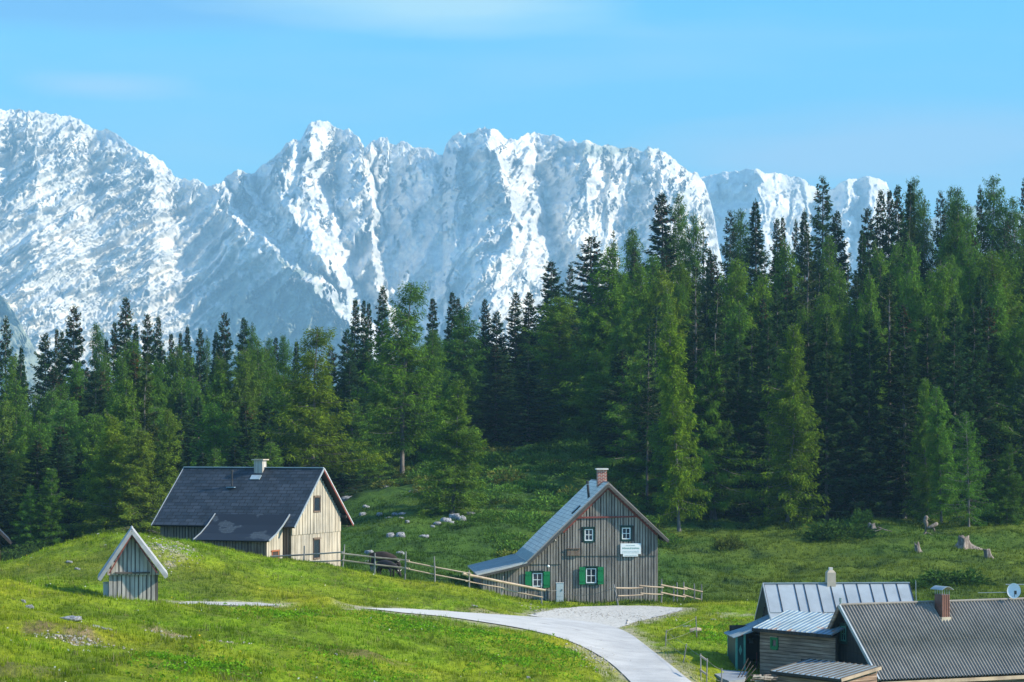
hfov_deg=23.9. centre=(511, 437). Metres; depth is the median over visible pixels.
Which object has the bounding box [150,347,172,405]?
spruce
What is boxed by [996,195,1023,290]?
larch
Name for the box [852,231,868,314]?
spruce
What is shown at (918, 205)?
larch
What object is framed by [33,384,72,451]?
larch
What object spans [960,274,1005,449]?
spruce
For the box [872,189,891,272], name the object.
spruce
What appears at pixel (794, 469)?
larch
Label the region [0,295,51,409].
hills
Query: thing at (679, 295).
larch
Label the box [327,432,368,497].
spruce
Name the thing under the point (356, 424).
larch
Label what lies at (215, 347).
spruce
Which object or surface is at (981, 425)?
spruce
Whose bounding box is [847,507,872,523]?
shrub
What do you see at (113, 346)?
spruce
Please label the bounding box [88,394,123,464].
larch
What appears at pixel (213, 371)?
spruce
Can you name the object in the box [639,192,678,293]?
spruce
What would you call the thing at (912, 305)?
larch
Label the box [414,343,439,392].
larch
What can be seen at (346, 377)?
spruce
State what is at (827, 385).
spruce
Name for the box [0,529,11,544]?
cottage
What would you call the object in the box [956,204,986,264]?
larch
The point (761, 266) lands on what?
spruce
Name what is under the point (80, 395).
spruce
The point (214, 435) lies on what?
larch
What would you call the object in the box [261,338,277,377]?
larch
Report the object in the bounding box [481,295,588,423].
larch
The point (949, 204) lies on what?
larch
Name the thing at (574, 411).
larch
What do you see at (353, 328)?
spruce
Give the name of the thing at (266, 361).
larch
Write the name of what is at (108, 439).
larch
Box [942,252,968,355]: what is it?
larch
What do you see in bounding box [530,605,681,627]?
gravel forecourt
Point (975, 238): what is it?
spruce
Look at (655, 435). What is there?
larch
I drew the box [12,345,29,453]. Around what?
spruce
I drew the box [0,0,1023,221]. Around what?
sky
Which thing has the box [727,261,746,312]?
spruce
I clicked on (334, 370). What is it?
spruce
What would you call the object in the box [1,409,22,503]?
spruce
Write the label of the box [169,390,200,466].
spruce
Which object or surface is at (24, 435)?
larch
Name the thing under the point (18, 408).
larch
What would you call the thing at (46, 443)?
larch
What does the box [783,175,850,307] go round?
spruce
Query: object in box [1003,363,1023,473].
spruce
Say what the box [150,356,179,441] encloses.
larch
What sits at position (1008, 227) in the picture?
spruce
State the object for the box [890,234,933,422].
larch
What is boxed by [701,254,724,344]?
spruce
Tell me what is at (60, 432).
spruce
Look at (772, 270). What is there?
spruce
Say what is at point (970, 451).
larch
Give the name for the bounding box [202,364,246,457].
larch
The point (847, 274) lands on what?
spruce
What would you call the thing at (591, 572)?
window
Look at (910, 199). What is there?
spruce
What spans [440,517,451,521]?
boulder
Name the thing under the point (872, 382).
spruce
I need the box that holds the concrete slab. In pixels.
[715,670,747,681]
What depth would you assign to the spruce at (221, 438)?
249.35 m
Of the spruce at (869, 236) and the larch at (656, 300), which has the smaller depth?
the larch at (656, 300)
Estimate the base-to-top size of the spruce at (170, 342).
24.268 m
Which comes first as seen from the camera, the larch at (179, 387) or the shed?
the shed
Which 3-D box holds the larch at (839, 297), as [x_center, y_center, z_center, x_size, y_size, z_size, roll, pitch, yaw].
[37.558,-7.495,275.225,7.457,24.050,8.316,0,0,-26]
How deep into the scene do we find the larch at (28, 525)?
214.76 m
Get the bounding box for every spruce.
[0,315,31,403]
[0,441,20,549]
[0,489,18,534]
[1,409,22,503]
[8,439,74,545]
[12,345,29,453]
[21,367,37,422]
[30,332,61,432]
[35,434,78,542]
[40,303,92,401]
[42,367,65,423]
[43,425,91,539]
[51,330,61,385]
[57,330,68,398]
[63,451,92,539]
[69,379,87,431]
[75,369,91,403]
[79,371,108,458]
[91,370,109,422]
[100,338,112,397]
[106,297,142,398]
[108,321,118,394]
[108,457,164,533]
[114,351,179,495]
[131,325,141,370]
[131,355,164,508]
[139,314,170,399]
[149,315,164,389]
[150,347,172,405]
[162,444,187,502]
[167,333,174,399]
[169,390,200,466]
[178,333,184,373]
[180,324,194,382]
[183,396,206,463]
[193,328,208,411]
[193,451,212,466]
[201,413,237,462]
[203,361,216,413]
[207,330,220,386]
[210,312,235,393]
[223,445,248,466]
[224,401,266,466]
[232,317,251,393]
[252,396,292,464]
[266,421,291,460]
[272,337,280,371]
[278,450,300,466]
[290,342,299,382]
[316,361,378,478]
[317,385,354,490]
[321,347,341,407]
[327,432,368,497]
[335,329,359,396]
[335,361,365,430]
[349,299,367,401]
[359,299,370,409]
[362,302,373,374]
[363,285,404,451]
[386,375,420,469]
[396,348,413,396]
[404,374,438,458]
[422,298,444,448]
[439,291,456,405]
[441,298,470,405]
[466,345,525,444]
[470,299,492,424]
[478,311,513,430]
[493,292,535,426]
[495,350,565,445]
[517,292,556,419]
[520,260,586,383]
[539,235,606,346]
[560,263,587,345]
[584,348,636,458]
[608,230,615,288]
[619,305,668,450]
[627,246,638,298]
[628,324,664,503]
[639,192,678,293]
[643,266,734,515]
[645,279,661,352]
[651,342,700,518]
[655,252,674,298]
[680,268,703,345]
[683,285,747,519]
[686,301,708,441]
[694,292,721,358]
[698,220,709,311]
[700,209,742,302]
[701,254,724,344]
[702,247,715,342]
[702,315,734,438]
[717,337,766,514]
[723,326,781,511]
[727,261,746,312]
[728,320,795,521]
[742,198,770,312]
[746,250,776,348]
[753,298,779,375]
[754,289,790,485]
[762,329,833,508]
[766,218,787,295]
[768,255,783,296]
[776,272,797,353]
[778,216,785,267]
[780,320,836,507]
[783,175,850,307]
[783,311,858,519]
[791,219,806,310]
[792,232,819,344]
[794,208,815,309]
[799,250,834,323]
[802,256,830,342]
[812,333,888,516]
[816,210,851,314]
[833,262,858,329]
[837,275,872,370]
[840,309,898,517]
[842,288,953,517]
[849,206,886,304]
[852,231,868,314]
[854,257,881,417]
[869,303,934,517]
[871,270,901,491]
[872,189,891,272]
[875,262,893,329]
[883,189,893,262]
[884,184,907,294]
[893,219,926,318]
[899,180,922,271]
[902,314,963,509]
[910,246,931,341]
[924,190,947,311]
[929,257,965,410]
[932,295,993,509]
[942,274,965,404]
[955,305,1009,507]
[957,305,1023,506]
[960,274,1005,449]
[965,229,982,277]
[973,185,988,255]
[994,220,1020,295]
[1000,219,1013,298]
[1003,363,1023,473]
[1014,257,1023,326]
[1016,180,1023,246]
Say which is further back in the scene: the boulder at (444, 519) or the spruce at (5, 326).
the spruce at (5, 326)
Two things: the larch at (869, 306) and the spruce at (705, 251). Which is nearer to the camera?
the larch at (869, 306)
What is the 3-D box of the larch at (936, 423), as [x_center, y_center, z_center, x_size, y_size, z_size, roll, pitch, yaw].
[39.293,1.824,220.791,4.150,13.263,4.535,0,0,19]
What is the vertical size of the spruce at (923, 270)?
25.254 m
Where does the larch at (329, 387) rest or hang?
on the ground at (388, 494)
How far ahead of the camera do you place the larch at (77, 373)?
269.60 m
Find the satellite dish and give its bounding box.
[980,583,1023,599]
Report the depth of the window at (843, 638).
115.47 m
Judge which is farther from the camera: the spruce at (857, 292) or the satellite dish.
the spruce at (857, 292)
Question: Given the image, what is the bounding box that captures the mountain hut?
[827,585,1023,681]
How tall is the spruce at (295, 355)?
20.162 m
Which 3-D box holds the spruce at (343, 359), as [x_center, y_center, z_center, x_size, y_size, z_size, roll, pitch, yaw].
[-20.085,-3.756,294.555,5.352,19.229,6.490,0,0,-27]
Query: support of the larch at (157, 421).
on the ground at (388, 494)
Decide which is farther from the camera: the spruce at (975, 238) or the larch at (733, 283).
the spruce at (975, 238)
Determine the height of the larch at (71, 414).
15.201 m
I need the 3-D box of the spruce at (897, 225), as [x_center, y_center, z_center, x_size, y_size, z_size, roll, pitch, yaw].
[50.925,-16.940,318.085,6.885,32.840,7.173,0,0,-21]
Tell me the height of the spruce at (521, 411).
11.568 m
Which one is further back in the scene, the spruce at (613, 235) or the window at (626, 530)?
the spruce at (613, 235)
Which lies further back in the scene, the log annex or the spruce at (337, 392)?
the spruce at (337, 392)
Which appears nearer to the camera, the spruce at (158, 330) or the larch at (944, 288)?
the larch at (944, 288)
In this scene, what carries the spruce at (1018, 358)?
on the ground at (388, 494)
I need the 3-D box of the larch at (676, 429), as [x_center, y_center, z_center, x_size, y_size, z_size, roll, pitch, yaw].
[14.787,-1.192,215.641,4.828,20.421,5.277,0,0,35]
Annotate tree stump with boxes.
[868,522,876,529]
[914,542,921,552]
[923,515,937,535]
[953,535,982,549]
[983,549,993,557]
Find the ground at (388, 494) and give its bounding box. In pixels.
[0,414,1023,681]
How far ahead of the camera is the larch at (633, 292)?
279.43 m
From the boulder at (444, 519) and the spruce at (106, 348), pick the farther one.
the spruce at (106, 348)
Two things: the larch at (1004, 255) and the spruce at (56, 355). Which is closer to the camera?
the larch at (1004, 255)
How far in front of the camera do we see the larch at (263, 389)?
271.49 m
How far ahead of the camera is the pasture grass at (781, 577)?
192.25 m
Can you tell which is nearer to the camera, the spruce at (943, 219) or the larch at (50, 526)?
the larch at (50, 526)
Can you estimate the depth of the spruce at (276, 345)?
305.88 m
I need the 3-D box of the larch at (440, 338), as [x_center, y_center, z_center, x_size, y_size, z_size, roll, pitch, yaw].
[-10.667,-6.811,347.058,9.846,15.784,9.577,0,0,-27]
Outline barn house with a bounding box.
[151,459,353,565]
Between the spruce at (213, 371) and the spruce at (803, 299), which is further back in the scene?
the spruce at (213, 371)
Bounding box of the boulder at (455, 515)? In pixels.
[449,513,459,519]
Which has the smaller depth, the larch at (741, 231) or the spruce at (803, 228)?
the spruce at (803, 228)
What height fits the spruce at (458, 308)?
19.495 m
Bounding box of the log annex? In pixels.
[752,609,844,676]
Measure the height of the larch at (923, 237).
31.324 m
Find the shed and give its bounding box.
[98,526,167,601]
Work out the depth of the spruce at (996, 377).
236.90 m
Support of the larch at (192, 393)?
on the ground at (388, 494)
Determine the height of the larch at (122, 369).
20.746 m
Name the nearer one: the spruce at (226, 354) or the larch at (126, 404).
the larch at (126, 404)
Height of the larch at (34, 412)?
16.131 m
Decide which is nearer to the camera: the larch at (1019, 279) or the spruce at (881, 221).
the larch at (1019, 279)
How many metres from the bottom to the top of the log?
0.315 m
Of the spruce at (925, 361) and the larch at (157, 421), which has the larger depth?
the larch at (157, 421)
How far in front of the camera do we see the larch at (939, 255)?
299.96 m
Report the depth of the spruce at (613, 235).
329.96 m
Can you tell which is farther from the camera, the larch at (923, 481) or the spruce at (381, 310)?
the spruce at (381, 310)
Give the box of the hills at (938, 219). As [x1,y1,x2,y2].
[912,206,1023,271]
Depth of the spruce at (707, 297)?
274.59 m
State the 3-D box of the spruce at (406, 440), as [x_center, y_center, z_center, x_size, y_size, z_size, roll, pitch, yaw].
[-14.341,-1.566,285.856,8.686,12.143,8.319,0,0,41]
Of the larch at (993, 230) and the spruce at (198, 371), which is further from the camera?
the larch at (993, 230)
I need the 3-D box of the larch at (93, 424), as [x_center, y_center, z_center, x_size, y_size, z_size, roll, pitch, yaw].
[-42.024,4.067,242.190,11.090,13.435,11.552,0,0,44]
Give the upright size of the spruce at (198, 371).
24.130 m
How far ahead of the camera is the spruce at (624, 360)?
259.94 m
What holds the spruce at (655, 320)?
on the ground at (388, 494)
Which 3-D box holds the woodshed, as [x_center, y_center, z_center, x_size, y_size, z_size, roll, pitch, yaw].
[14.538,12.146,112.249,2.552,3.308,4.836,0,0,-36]
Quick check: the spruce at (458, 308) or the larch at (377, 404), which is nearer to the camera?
the larch at (377, 404)
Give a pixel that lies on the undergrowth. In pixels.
(23, 549)
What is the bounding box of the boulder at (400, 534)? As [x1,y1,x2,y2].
[395,532,404,537]
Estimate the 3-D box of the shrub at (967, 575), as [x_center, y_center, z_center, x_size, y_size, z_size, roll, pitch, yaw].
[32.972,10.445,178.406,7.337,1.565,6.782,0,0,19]
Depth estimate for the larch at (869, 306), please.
246.60 m
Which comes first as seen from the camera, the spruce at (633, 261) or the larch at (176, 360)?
the larch at (176, 360)
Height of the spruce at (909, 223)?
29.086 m
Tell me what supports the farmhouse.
on the ground at (388, 494)
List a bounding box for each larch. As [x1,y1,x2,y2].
[0,352,28,422]
[0,377,31,459]
[0,399,36,539]
[10,485,50,547]
[11,409,41,538]
[16,391,46,475]
[20,421,69,499]
[30,469,71,547]
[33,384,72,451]
[34,379,88,457]
[36,399,89,535]
[43,439,116,539]
[62,360,87,429]
[63,428,173,540]
[69,412,105,528]
[74,409,154,538]
[87,321,108,386]
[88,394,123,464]
[93,351,114,422]
[98,375,144,527]
[101,355,134,417]
[112,338,143,400]
[136,364,157,385]
[136,375,168,452]
[146,405,170,508]
[149,409,184,515]
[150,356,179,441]
[163,345,186,407]
[165,376,191,453]
[175,376,209,461]
[180,349,208,390]
[183,382,206,453]
[188,400,253,466]
[200,336,211,388]
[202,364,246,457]
[203,351,239,450]
[207,447,226,466]
[220,348,264,463]
[235,346,289,406]
[238,323,257,384]
[241,338,279,451]
[252,440,284,466]
[255,325,392,486]
[259,373,318,458]
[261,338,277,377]
[271,369,296,428]
[276,333,293,394]
[282,432,310,461]
[295,369,322,415]
[296,393,319,444]
[308,382,338,484]
[322,402,394,482]
[341,280,466,476]
[354,380,420,474]
[356,351,373,394]
[361,356,404,467]
[402,378,488,514]
[406,327,460,461]
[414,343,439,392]
[419,336,444,367]
[434,302,508,446]
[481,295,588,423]
[540,315,607,420]
[556,237,642,425]
[576,324,628,434]
[586,257,653,440]
[592,350,706,492]
[599,297,660,442]
[608,280,629,324]
[618,228,650,300]
[632,267,689,371]
[633,349,765,519]
[636,350,705,519]
[645,253,667,291]
[649,285,691,476]
[653,310,712,531]
[658,192,692,297]
[669,260,699,343]
[672,277,697,391]
[674,213,709,328]
[699,302,774,492]
[700,257,762,385]
[720,208,761,307]
[741,274,781,363]
[742,322,830,525]
[756,232,810,344]
[796,305,819,383]
[804,322,849,489]
[811,231,845,321]
[812,289,854,466]
[825,267,854,372]
[830,267,897,493]
[836,301,862,388]
[858,239,897,330]
[885,266,922,487]
[887,241,906,300]
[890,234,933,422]
[892,262,965,483]
[896,176,931,265]
[902,377,955,522]
[916,195,937,297]
[917,269,942,364]
[922,385,964,522]
[926,411,998,526]
[932,185,958,270]
[932,231,956,290]
[942,220,974,292]
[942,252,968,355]
[946,185,975,258]
[953,233,982,307]
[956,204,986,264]
[958,252,979,366]
[960,251,1023,400]
[974,173,1016,274]
[978,247,997,295]
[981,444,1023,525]
[986,278,1009,416]
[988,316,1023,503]
[992,326,1021,460]
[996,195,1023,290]
[996,248,1020,340]
[1004,279,1023,495]
[1010,247,1023,325]
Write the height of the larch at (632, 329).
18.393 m
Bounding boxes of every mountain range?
[0,109,725,397]
[700,168,929,305]
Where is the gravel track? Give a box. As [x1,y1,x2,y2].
[180,601,276,605]
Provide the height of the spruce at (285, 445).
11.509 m
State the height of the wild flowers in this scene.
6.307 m
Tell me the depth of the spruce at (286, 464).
234.98 m
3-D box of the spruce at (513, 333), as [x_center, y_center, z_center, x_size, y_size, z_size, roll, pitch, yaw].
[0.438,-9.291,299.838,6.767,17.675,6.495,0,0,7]
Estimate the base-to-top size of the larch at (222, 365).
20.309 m
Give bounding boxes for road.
[367,608,690,681]
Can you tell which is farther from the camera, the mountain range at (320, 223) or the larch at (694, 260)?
the mountain range at (320, 223)
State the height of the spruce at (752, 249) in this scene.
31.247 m
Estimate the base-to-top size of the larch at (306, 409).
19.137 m
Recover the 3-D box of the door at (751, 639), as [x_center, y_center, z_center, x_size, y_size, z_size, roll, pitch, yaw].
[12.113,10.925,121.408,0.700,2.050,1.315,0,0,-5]
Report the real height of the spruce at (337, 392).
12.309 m
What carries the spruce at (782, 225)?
on the ground at (388, 494)
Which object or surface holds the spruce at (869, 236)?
on the ground at (388, 494)
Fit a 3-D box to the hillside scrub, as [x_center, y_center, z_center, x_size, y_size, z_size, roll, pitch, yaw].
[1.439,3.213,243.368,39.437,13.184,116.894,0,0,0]
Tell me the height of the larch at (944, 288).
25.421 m
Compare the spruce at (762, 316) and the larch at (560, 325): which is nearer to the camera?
the spruce at (762, 316)
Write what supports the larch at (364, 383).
on the ground at (388, 494)
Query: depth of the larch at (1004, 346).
249.24 m
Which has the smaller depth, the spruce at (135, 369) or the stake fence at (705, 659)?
the stake fence at (705, 659)
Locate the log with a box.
[690,627,701,632]
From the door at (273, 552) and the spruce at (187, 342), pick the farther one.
the spruce at (187, 342)
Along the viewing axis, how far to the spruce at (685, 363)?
229.84 m
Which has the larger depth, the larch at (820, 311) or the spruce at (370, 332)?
the spruce at (370, 332)
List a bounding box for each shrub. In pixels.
[714,532,748,549]
[789,516,889,541]
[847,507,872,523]
[889,577,934,588]
[918,567,1001,587]
[965,505,1018,525]
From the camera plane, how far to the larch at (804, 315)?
251.18 m
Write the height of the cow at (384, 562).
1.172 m
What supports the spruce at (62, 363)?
on the ground at (388, 494)
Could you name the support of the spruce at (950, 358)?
on the ground at (388, 494)
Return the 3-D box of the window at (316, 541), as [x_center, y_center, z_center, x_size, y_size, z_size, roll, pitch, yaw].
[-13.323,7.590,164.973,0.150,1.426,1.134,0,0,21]
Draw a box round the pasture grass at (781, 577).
[309,490,1023,605]
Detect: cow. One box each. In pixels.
[369,551,400,571]
[376,560,401,577]
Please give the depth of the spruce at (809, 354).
231.79 m
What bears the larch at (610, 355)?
on the ground at (388, 494)
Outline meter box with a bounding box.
[103,582,108,596]
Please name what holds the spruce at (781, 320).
on the ground at (388, 494)
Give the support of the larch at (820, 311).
on the ground at (388, 494)
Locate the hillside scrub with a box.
[367,418,690,557]
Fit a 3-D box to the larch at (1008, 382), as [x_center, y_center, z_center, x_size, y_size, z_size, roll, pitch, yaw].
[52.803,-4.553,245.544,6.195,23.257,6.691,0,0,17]
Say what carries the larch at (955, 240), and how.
on the ground at (388, 494)
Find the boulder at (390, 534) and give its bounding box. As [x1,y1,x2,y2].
[386,533,394,536]
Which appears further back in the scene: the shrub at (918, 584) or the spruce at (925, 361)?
the spruce at (925, 361)
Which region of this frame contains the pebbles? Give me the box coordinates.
[26,536,676,674]
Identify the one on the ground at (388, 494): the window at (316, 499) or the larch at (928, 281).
the larch at (928, 281)
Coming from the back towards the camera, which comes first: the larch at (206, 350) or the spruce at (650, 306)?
the larch at (206, 350)
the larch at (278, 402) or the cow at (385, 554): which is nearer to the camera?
the cow at (385, 554)
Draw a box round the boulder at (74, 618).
[60,615,81,621]
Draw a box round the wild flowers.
[3,533,500,681]
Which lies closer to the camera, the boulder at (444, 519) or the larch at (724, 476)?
the boulder at (444, 519)
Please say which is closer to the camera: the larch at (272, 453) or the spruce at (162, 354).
the larch at (272, 453)
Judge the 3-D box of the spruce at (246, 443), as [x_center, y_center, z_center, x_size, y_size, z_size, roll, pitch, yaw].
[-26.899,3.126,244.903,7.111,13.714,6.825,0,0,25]
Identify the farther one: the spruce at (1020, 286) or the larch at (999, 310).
the spruce at (1020, 286)
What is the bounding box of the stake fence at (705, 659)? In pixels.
[665,616,721,681]
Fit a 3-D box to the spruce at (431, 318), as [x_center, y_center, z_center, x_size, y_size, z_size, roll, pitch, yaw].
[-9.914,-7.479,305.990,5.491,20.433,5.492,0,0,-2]
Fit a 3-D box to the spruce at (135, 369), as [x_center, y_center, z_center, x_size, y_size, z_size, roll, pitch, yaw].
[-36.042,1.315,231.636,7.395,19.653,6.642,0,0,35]
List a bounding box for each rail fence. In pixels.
[271,544,545,602]
[613,579,702,605]
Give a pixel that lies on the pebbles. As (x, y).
(77, 642)
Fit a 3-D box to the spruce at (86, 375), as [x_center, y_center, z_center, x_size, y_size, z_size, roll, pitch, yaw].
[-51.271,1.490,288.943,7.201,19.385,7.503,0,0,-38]
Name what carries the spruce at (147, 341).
on the ground at (388, 494)
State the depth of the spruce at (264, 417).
249.61 m
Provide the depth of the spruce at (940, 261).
261.98 m
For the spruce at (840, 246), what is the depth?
319.76 m
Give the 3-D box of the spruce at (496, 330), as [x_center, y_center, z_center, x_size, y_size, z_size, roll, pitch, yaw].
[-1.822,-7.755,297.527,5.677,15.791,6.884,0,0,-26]
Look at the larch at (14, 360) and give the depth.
283.19 m
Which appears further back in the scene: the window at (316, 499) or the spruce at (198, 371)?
the spruce at (198, 371)
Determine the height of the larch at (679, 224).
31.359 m
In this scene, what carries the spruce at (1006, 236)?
on the ground at (388, 494)
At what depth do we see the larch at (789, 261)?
284.72 m
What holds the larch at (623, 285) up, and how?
on the ground at (388, 494)
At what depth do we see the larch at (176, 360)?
281.94 m
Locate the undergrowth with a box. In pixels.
[0,429,1023,560]
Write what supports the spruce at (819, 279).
on the ground at (388, 494)
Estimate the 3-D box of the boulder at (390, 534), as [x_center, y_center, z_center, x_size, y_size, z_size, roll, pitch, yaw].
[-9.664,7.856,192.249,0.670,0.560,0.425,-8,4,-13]
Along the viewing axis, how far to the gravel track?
123.31 m
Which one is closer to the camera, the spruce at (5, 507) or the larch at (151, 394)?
the spruce at (5, 507)
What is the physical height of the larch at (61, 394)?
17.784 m
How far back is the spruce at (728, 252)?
321.86 m
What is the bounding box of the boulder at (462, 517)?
[457,515,465,520]
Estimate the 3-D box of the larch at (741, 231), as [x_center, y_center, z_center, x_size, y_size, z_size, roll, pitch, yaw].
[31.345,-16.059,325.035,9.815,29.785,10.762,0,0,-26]
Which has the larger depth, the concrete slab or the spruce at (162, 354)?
the spruce at (162, 354)
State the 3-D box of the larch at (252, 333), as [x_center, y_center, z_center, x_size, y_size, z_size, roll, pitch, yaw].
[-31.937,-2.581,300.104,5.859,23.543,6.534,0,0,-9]
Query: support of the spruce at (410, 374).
on the ground at (388, 494)
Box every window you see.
[313,496,320,511]
[313,538,320,558]
[530,571,542,587]
[582,527,595,542]
[584,566,598,584]
[620,525,632,540]
[770,637,778,649]
[839,623,847,643]
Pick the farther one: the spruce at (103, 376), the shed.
the spruce at (103, 376)
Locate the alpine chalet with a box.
[724,567,914,669]
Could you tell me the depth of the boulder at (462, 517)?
209.78 m
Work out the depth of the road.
127.27 m
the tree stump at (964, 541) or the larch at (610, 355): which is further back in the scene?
the larch at (610, 355)
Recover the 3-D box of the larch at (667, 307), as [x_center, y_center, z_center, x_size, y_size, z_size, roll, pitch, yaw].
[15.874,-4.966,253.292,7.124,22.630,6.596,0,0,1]
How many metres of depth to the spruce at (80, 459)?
230.63 m
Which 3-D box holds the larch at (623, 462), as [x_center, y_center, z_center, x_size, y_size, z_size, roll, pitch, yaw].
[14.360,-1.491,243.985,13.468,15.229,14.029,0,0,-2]
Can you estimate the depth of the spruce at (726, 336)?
255.12 m
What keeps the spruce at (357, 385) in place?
on the ground at (388, 494)
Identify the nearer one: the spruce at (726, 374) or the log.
the log
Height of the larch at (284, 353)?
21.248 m
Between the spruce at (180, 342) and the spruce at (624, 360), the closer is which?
the spruce at (624, 360)
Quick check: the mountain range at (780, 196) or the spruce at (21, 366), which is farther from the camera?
the mountain range at (780, 196)
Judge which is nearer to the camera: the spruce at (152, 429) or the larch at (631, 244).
the spruce at (152, 429)
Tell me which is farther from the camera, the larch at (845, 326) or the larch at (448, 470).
the larch at (845, 326)
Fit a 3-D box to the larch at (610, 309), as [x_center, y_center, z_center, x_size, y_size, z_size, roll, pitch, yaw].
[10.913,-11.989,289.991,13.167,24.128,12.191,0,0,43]
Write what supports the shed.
on the ground at (388, 494)
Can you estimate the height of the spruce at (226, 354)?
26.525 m
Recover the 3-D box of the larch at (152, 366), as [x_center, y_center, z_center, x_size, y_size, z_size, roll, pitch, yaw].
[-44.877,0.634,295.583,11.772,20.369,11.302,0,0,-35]
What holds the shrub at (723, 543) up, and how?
on the ground at (388, 494)
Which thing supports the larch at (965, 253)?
on the ground at (388, 494)
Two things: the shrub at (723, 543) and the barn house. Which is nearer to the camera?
the barn house
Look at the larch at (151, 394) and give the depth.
265.37 m
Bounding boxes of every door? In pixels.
[271,550,279,557]
[746,633,757,667]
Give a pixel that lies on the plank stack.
(746, 669)
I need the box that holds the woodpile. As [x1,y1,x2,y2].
[750,674,777,681]
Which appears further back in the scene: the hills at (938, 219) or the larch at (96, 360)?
the hills at (938, 219)
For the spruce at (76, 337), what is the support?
on the ground at (388, 494)
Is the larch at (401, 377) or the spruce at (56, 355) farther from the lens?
the spruce at (56, 355)
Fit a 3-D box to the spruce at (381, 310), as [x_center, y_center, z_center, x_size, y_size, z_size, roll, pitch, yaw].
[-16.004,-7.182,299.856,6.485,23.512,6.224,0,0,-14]
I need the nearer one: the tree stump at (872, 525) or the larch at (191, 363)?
the tree stump at (872, 525)
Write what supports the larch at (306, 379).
on the ground at (388, 494)
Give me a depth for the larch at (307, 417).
282.66 m
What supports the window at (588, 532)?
in the farmhouse
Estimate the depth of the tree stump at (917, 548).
195.31 m
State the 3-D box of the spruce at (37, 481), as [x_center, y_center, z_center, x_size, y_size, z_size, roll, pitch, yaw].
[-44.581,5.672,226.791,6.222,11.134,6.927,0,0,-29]
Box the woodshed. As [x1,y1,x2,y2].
[770,658,881,681]
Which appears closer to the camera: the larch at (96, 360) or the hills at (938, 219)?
the larch at (96, 360)
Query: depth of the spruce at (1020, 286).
273.87 m
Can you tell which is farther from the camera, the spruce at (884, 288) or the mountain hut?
the spruce at (884, 288)
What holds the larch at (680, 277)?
on the ground at (388, 494)
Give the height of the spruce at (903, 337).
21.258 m
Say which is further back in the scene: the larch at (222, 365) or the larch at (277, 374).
the larch at (277, 374)
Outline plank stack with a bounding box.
[738,658,755,680]
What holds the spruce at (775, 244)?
on the ground at (388, 494)
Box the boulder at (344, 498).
[341,496,350,501]
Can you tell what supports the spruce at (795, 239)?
on the ground at (388, 494)
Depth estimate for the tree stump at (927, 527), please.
204.40 m
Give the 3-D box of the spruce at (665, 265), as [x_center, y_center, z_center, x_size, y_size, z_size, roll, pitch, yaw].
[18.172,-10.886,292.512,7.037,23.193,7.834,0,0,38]
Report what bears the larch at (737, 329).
on the ground at (388, 494)
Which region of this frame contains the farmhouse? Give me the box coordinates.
[468,468,668,602]
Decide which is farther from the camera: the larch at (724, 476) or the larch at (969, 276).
the larch at (969, 276)
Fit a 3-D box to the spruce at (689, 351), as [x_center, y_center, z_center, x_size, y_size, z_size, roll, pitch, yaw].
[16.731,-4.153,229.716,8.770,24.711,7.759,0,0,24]
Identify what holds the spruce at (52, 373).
on the ground at (388, 494)
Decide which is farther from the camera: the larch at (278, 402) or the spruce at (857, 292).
the spruce at (857, 292)
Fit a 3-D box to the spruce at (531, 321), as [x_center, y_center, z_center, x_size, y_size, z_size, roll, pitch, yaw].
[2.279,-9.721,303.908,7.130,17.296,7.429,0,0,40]
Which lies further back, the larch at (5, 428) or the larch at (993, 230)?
the larch at (993, 230)
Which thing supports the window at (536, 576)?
in the farmhouse
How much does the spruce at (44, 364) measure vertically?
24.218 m
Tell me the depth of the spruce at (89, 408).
266.44 m
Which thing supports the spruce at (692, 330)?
on the ground at (388, 494)
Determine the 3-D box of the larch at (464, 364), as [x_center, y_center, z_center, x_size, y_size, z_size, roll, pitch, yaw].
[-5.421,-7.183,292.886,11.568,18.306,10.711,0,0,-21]
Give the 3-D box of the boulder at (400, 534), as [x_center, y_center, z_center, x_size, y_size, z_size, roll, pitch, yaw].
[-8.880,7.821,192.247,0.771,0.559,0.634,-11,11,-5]
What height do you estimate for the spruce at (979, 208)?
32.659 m
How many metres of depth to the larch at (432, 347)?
281.76 m
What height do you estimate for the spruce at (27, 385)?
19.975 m
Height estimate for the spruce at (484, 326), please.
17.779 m
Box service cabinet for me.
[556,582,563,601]
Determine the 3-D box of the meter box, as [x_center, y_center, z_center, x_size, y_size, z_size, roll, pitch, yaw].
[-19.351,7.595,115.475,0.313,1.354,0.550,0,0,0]
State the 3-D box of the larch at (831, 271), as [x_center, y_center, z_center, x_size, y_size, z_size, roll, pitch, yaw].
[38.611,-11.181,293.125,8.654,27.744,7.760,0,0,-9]
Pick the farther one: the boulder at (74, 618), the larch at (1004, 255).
the larch at (1004, 255)
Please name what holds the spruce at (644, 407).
on the ground at (388, 494)
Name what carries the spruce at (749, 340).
on the ground at (388, 494)
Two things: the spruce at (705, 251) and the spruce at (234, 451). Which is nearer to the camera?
the spruce at (234, 451)
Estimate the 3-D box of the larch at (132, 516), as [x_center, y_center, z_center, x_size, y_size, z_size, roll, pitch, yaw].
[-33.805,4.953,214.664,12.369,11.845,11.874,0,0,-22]
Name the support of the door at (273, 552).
in the barn house
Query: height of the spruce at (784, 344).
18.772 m
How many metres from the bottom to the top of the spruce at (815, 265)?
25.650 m
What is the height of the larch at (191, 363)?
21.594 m
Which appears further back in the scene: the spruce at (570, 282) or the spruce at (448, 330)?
the spruce at (570, 282)

